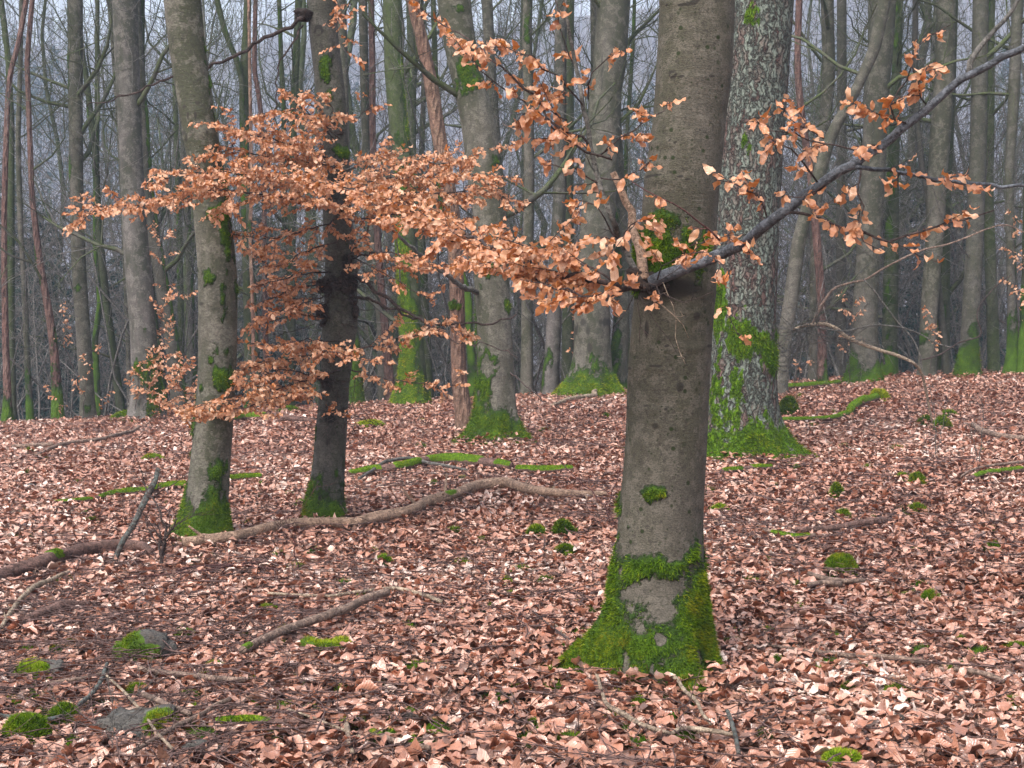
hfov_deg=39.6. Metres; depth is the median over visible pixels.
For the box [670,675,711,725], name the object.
fallen branch
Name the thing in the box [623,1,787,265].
slender tree
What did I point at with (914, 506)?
moss cushion
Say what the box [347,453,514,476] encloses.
fallen log
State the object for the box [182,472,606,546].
fallen log
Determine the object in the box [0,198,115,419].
young spruce
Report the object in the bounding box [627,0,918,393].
beech tree
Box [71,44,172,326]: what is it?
slender tree
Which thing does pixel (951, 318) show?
slender tree
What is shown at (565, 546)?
moss cushion
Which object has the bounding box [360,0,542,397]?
beech tree
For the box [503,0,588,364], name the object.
slender tree
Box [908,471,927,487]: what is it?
moss cushion
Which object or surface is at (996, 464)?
fallen branch
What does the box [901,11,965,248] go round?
slender tree
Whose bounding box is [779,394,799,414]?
moss cushion
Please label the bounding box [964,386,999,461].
bare shrub
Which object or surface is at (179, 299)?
beech tree
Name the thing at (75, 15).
beech tree
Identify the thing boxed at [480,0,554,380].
slender tree
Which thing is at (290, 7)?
sky
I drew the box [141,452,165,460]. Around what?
moss cushion
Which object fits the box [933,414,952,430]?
moss cushion
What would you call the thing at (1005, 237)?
slender tree
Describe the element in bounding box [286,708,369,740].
fallen branch
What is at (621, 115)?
slender tree
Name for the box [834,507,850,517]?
moss cushion
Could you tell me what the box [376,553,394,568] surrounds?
moss cushion
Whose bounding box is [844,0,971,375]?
beech tree
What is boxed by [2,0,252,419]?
beech tree
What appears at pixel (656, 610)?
beech tree
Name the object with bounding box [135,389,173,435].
bare shrub
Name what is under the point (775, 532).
fallen log
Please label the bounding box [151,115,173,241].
slender tree
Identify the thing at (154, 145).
slender tree
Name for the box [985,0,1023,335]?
slender tree
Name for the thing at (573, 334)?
beech sapling
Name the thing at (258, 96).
pine tree
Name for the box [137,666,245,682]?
fallen branch
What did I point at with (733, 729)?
fallen branch
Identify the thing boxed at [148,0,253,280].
slender tree
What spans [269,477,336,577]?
bare shrub
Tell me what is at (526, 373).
beech tree
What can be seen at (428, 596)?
fallen branch
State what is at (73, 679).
fallen branch
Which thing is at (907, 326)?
young spruce
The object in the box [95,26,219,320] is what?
slender tree
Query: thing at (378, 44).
hillside forest
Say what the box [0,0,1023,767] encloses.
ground
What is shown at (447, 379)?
young spruce
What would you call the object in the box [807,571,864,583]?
fallen branch
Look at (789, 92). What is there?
slender tree
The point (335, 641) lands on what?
moss cushion
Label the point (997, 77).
slender tree
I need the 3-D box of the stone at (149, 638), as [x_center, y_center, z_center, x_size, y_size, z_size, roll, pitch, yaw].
[-1.658,1.222,6.415,0.303,0.247,0.214,0,1,0]
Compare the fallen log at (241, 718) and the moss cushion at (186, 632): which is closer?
the fallen log at (241, 718)
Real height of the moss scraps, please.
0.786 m
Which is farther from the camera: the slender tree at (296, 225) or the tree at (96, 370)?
the slender tree at (296, 225)
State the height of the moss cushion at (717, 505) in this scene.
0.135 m
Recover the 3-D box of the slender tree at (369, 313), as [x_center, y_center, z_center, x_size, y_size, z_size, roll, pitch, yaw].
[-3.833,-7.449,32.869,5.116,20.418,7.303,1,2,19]
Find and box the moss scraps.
[5,393,1023,757]
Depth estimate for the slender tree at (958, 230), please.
38.57 m
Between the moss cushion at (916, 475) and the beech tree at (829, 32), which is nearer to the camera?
the moss cushion at (916, 475)
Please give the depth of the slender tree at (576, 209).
56.60 m
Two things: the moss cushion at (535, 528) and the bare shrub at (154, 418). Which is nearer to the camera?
the moss cushion at (535, 528)
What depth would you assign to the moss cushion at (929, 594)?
7.61 m
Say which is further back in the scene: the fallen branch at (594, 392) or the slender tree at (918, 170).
the slender tree at (918, 170)
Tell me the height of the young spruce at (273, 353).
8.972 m
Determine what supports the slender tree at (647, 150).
on the ground
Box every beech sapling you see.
[43,301,114,417]
[124,342,197,421]
[146,220,197,387]
[566,271,573,356]
[793,291,865,382]
[922,208,1023,369]
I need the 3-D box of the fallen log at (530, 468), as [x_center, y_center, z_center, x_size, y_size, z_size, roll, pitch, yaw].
[0.297,0.812,13.565,0.594,0.107,0.144,1,2,20]
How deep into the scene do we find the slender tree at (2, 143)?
56.55 m
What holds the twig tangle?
on the ground
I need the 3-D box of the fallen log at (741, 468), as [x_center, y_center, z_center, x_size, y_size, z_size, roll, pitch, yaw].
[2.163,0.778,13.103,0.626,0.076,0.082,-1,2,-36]
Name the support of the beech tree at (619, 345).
on the ground
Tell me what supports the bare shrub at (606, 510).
on the ground
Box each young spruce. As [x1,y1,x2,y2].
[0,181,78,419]
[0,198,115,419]
[78,255,125,413]
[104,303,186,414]
[155,254,197,407]
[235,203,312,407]
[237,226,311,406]
[272,270,321,405]
[306,273,375,403]
[431,266,475,395]
[789,158,900,379]
[878,123,1003,372]
[899,184,1005,369]
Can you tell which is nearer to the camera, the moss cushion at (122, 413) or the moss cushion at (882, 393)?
the moss cushion at (882, 393)
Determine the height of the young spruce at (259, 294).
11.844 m
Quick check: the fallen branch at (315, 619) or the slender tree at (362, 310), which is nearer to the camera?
the fallen branch at (315, 619)
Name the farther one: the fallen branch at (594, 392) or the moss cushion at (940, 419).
the fallen branch at (594, 392)
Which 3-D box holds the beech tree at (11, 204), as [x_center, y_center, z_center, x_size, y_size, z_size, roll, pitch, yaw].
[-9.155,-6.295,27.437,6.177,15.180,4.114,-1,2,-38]
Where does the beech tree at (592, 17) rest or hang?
on the ground
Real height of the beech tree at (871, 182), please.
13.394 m
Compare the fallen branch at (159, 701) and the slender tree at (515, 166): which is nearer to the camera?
the fallen branch at (159, 701)
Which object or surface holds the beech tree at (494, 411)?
on the ground
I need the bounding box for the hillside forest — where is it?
[0,0,1023,393]
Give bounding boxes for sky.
[1,0,656,46]
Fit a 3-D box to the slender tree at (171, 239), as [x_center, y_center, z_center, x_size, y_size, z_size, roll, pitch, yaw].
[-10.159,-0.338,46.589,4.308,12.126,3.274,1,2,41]
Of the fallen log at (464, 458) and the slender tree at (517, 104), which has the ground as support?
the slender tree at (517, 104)
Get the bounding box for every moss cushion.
[0,711,53,743]
[45,701,79,735]
[110,409,126,421]
[125,681,146,696]
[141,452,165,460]
[175,626,194,636]
[260,602,277,612]
[280,405,297,411]
[299,634,351,651]
[354,419,384,427]
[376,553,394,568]
[525,523,545,536]
[527,716,540,726]
[551,518,574,536]
[552,542,575,553]
[630,694,646,711]
[709,502,730,510]
[774,653,782,673]
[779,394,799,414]
[820,746,861,767]
[823,552,859,576]
[828,482,844,497]
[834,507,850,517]
[838,680,855,694]
[869,388,890,401]
[895,472,907,481]
[905,501,928,514]
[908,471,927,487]
[915,414,933,425]
[920,588,940,601]
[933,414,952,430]
[942,409,958,418]
[999,694,1017,705]
[1000,640,1023,652]
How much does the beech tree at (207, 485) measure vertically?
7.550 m
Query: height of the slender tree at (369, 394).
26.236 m
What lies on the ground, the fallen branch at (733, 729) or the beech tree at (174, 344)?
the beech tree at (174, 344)
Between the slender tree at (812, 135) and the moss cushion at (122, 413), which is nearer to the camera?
the moss cushion at (122, 413)
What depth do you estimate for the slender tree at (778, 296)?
29.56 m
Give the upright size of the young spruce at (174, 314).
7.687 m
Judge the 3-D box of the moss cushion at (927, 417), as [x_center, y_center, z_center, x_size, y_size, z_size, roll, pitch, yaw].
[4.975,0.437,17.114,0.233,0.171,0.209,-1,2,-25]
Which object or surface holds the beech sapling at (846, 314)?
on the ground
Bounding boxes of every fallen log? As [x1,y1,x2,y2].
[0,539,153,579]
[49,480,185,503]
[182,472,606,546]
[215,714,319,723]
[230,473,261,481]
[234,412,316,421]
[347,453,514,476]
[515,464,573,474]
[721,463,772,473]
[763,528,815,538]
[782,393,879,422]
[788,380,840,389]
[795,516,891,531]
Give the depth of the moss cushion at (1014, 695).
5.58 m
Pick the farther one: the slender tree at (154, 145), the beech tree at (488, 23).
the slender tree at (154, 145)
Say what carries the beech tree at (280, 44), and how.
on the ground
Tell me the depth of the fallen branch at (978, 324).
16.19 m
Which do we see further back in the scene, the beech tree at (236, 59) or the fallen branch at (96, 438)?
the beech tree at (236, 59)
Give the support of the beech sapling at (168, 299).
on the ground
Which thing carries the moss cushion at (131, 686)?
on the ground
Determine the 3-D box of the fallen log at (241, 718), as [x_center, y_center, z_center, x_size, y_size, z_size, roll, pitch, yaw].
[-0.897,1.226,5.213,0.388,0.046,0.048,0,1,6]
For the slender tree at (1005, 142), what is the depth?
58.73 m
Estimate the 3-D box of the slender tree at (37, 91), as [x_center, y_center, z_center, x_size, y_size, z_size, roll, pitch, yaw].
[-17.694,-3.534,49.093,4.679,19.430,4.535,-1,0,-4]
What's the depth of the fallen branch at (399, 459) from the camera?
13.78 m
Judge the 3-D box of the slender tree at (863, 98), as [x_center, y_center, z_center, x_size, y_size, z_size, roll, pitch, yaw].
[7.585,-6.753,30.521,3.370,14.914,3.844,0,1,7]
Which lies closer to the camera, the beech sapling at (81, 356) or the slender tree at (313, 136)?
the beech sapling at (81, 356)
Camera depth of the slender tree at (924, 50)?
32.53 m
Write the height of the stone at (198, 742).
0.111 m
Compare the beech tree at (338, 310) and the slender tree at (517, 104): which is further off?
the slender tree at (517, 104)
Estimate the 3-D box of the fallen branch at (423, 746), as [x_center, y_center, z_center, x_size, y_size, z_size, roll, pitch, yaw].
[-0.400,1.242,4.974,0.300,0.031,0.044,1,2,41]
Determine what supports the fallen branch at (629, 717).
on the fallen branch at (704, 730)
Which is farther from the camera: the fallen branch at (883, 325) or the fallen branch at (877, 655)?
the fallen branch at (883, 325)
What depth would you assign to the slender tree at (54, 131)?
37.88 m
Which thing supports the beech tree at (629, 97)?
on the ground
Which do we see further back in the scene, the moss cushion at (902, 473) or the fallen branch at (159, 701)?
the moss cushion at (902, 473)
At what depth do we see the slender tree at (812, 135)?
43.11 m
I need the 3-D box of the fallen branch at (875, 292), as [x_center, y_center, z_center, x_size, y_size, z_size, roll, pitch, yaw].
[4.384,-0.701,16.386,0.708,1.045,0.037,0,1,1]
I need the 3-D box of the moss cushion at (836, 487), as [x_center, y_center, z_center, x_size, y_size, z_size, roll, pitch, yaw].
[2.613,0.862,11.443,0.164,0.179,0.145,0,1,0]
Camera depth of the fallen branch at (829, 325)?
16.47 m
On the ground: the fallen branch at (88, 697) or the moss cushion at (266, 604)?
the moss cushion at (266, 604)
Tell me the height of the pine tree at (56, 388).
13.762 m
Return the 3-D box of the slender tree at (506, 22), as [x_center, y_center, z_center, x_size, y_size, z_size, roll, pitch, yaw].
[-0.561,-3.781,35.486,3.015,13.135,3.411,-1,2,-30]
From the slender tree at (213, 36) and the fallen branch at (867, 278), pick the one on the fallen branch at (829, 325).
the fallen branch at (867, 278)
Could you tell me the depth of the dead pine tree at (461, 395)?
18.51 m
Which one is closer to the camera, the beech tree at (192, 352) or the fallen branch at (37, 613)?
the fallen branch at (37, 613)
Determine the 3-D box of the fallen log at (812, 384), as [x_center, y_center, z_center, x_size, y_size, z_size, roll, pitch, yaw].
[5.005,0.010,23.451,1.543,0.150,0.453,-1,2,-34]
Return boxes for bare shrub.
[46,655,164,747]
[104,451,214,573]
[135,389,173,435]
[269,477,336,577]
[533,428,623,528]
[546,389,581,447]
[913,379,955,453]
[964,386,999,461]
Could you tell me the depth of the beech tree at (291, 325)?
27.84 m
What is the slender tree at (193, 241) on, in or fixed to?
on the ground
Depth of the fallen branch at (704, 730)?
5.09 m
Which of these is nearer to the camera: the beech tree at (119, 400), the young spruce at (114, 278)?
the beech tree at (119, 400)
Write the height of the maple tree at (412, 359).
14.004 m
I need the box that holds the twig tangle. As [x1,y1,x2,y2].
[776,245,902,407]
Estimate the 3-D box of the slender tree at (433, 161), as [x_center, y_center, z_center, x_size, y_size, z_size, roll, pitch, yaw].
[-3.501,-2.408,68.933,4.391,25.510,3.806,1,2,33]
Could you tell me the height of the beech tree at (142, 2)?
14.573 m
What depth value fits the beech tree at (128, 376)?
29.79 m
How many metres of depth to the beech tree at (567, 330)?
26.85 m
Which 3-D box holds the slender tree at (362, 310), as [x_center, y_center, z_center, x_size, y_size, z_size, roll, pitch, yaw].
[-3.418,-5.408,40.285,3.797,18.905,4.019,0,2,-15]
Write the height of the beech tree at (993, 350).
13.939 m
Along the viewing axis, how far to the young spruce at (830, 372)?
45.60 m
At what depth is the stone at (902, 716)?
5.34 m
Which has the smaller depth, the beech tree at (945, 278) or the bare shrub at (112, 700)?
the bare shrub at (112, 700)
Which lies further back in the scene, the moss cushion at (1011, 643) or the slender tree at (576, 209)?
the slender tree at (576, 209)
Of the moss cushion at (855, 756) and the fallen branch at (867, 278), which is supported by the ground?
the moss cushion at (855, 756)
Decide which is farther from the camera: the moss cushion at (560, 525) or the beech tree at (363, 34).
the beech tree at (363, 34)
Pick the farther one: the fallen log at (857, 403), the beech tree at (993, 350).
the beech tree at (993, 350)
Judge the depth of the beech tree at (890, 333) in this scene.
26.62 m
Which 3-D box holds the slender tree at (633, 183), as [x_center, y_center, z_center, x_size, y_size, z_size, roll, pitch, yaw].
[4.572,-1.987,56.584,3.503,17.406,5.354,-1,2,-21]
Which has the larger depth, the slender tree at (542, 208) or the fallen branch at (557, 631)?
the slender tree at (542, 208)
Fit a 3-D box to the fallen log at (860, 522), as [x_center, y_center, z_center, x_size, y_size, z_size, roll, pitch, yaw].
[2.342,0.986,9.814,0.840,0.096,0.218,-1,2,-27]
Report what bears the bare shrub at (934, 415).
on the ground
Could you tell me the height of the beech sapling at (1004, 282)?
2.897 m
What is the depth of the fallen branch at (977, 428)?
15.21 m
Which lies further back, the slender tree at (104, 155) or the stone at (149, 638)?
the slender tree at (104, 155)
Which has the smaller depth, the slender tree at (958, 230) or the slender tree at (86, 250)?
the slender tree at (958, 230)
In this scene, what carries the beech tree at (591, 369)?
on the ground
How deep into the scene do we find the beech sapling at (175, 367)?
22.95 m
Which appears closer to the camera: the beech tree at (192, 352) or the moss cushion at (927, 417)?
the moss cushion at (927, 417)
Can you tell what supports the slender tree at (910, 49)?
on the ground
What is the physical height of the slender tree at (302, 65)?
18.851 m
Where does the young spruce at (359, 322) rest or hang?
on the ground
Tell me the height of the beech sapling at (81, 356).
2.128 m
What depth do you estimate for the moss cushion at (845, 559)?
8.45 m
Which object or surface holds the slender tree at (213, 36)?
on the ground
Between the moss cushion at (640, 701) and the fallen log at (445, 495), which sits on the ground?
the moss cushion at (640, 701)
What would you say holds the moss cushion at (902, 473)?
on the ground
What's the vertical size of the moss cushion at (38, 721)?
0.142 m
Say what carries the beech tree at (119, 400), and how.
on the ground
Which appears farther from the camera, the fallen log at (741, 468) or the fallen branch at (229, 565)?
the fallen log at (741, 468)
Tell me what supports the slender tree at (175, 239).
on the ground
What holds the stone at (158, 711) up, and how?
on the ground
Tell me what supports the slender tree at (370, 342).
on the ground
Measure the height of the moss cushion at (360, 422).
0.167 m
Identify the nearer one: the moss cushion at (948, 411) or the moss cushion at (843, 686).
the moss cushion at (843, 686)
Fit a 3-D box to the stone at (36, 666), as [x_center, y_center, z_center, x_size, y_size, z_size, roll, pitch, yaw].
[-2.048,1.248,6.118,0.262,0.146,0.219,0,1,0]
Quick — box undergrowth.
[0,0,1023,419]
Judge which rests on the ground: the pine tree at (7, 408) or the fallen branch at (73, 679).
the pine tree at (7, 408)
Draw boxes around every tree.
[0,0,126,415]
[0,0,128,421]
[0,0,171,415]
[0,0,174,418]
[0,0,195,412]
[0,0,216,419]
[0,2,44,409]
[0,47,31,400]
[1,0,28,422]
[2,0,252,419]
[5,0,67,420]
[29,0,235,405]
[30,0,323,393]
[36,1,243,386]
[49,30,122,331]
[55,0,281,413]
[57,210,108,321]
[62,0,530,517]
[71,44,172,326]
[81,0,320,406]
[83,0,412,404]
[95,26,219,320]
[106,0,288,387]
[111,0,317,390]
[115,84,178,333]
[138,0,278,410]
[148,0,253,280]
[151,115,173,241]
[155,0,309,407]
[156,0,197,395]
[158,192,184,321]
[164,0,239,550]
[166,0,452,402]
[179,99,266,405]
[192,0,449,400]
[196,0,586,382]
[226,0,388,406]
[232,6,358,385]
[247,0,256,406]
[254,0,486,404]
[275,185,322,329]
[280,0,1023,699]
[304,0,501,401]
[337,0,366,406]
[341,0,643,445]
[351,0,436,402]
[353,5,460,370]
[357,23,447,395]
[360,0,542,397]
[368,0,394,400]
[370,0,476,399]
[407,0,471,431]
[416,0,513,371]
[416,0,641,290]
[417,101,457,375]
[432,0,582,381]
[433,68,544,396]
[443,0,553,399]
[449,0,581,393]
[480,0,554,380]
[495,0,647,227]
[496,0,658,379]
[499,0,658,397]
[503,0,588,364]
[505,107,550,360]
[505,156,551,320]
[523,0,656,397]
[534,142,584,336]
[541,0,657,394]
[583,5,633,330]
[611,0,658,390]
[622,90,833,352]
[622,115,645,332]
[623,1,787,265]
[626,43,854,320]
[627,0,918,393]
[707,0,818,463]
[776,1,1023,372]
[777,0,849,374]
[777,0,971,375]
[777,31,859,357]
[777,57,863,317]
[778,0,867,367]
[781,0,1023,375]
[782,0,1004,381]
[784,24,920,360]
[785,0,935,380]
[789,0,955,375]
[790,0,924,370]
[835,0,1023,372]
[837,0,1023,375]
[841,0,1023,385]
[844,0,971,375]
[854,0,1019,291]
[884,143,1023,374]
[900,0,1020,367]
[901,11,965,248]
[903,10,1018,333]
[904,38,998,362]
[926,0,1023,372]
[952,0,1023,376]
[958,0,1023,346]
[980,98,1023,362]
[983,82,1023,358]
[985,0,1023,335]
[994,73,1023,344]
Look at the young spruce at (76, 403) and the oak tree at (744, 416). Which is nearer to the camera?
the oak tree at (744, 416)
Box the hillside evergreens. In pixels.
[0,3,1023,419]
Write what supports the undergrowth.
on the ground
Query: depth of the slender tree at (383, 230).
45.81 m
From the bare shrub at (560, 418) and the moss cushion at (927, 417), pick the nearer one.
the bare shrub at (560, 418)
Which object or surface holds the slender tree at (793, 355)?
on the ground
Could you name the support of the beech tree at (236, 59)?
on the ground
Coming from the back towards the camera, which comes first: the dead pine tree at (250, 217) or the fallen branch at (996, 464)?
the dead pine tree at (250, 217)
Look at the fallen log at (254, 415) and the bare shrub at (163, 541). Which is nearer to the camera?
the bare shrub at (163, 541)
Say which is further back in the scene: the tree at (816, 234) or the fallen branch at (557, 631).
the tree at (816, 234)
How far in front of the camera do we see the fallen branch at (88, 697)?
5.54 m
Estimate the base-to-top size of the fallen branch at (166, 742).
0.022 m
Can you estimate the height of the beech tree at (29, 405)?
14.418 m
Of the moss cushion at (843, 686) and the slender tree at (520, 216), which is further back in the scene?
the slender tree at (520, 216)
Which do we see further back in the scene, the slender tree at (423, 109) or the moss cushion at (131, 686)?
the slender tree at (423, 109)
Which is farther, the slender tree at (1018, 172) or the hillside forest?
the hillside forest
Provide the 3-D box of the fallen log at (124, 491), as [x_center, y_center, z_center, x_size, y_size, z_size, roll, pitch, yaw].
[-3.435,0.939,12.459,1.259,0.137,0.169,-1,2,-40]
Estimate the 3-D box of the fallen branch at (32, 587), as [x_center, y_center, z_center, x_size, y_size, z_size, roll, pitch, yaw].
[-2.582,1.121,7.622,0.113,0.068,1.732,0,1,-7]
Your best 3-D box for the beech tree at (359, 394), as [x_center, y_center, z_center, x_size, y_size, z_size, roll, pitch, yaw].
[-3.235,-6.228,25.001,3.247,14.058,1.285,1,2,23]
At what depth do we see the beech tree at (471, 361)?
25.21 m
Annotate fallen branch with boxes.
[0,570,70,628]
[0,662,108,720]
[12,442,52,447]
[22,600,98,622]
[34,425,140,456]
[44,671,107,683]
[105,673,172,749]
[112,467,159,567]
[123,562,282,578]
[132,697,231,752]
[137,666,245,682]
[141,692,192,716]
[171,563,282,572]
[239,588,389,653]
[267,586,442,602]
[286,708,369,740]
[344,722,354,754]
[357,456,467,479]
[368,728,430,750]
[399,712,422,719]
[532,611,574,644]
[551,385,622,405]
[554,622,671,734]
[669,726,732,735]
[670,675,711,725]
[725,709,740,753]
[764,638,933,665]
[793,321,933,423]
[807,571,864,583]
[808,580,841,586]
[812,223,1023,322]
[815,324,954,347]
[862,278,923,367]
[920,274,1011,360]
[954,666,1004,682]
[960,459,1023,476]
[966,466,1023,480]
[970,422,1023,440]
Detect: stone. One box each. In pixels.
[9,656,65,678]
[92,704,180,743]
[112,629,177,661]
[182,739,215,762]
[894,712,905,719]
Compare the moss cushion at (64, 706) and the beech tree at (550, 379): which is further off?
the beech tree at (550, 379)
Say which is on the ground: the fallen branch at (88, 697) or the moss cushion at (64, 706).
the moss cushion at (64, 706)
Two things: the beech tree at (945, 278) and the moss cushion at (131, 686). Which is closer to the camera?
the moss cushion at (131, 686)
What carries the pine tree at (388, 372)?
on the ground
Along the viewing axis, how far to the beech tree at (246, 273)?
26.65 m
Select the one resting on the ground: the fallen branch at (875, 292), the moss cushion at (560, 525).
the moss cushion at (560, 525)
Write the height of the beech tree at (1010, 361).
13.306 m
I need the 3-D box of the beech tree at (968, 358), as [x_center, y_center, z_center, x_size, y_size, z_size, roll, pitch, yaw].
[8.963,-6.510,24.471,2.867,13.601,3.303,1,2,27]
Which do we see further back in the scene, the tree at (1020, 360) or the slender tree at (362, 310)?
the slender tree at (362, 310)
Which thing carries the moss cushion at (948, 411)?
on the ground
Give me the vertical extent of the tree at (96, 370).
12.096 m
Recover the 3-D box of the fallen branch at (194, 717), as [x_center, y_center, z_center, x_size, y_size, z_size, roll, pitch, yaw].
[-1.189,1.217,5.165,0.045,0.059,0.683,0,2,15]
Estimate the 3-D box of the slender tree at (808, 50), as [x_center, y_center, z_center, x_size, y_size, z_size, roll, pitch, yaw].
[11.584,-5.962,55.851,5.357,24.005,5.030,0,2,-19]
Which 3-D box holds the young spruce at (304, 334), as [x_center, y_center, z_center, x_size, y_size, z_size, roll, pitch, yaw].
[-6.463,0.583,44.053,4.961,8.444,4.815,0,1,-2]
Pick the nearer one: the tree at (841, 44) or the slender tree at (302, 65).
the tree at (841, 44)
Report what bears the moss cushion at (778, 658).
on the ground
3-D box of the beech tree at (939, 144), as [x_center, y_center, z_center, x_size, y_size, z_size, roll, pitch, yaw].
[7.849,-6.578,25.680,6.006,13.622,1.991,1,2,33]
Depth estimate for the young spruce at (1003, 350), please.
43.62 m
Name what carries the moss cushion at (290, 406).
on the ground
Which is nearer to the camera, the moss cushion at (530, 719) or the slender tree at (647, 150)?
the moss cushion at (530, 719)

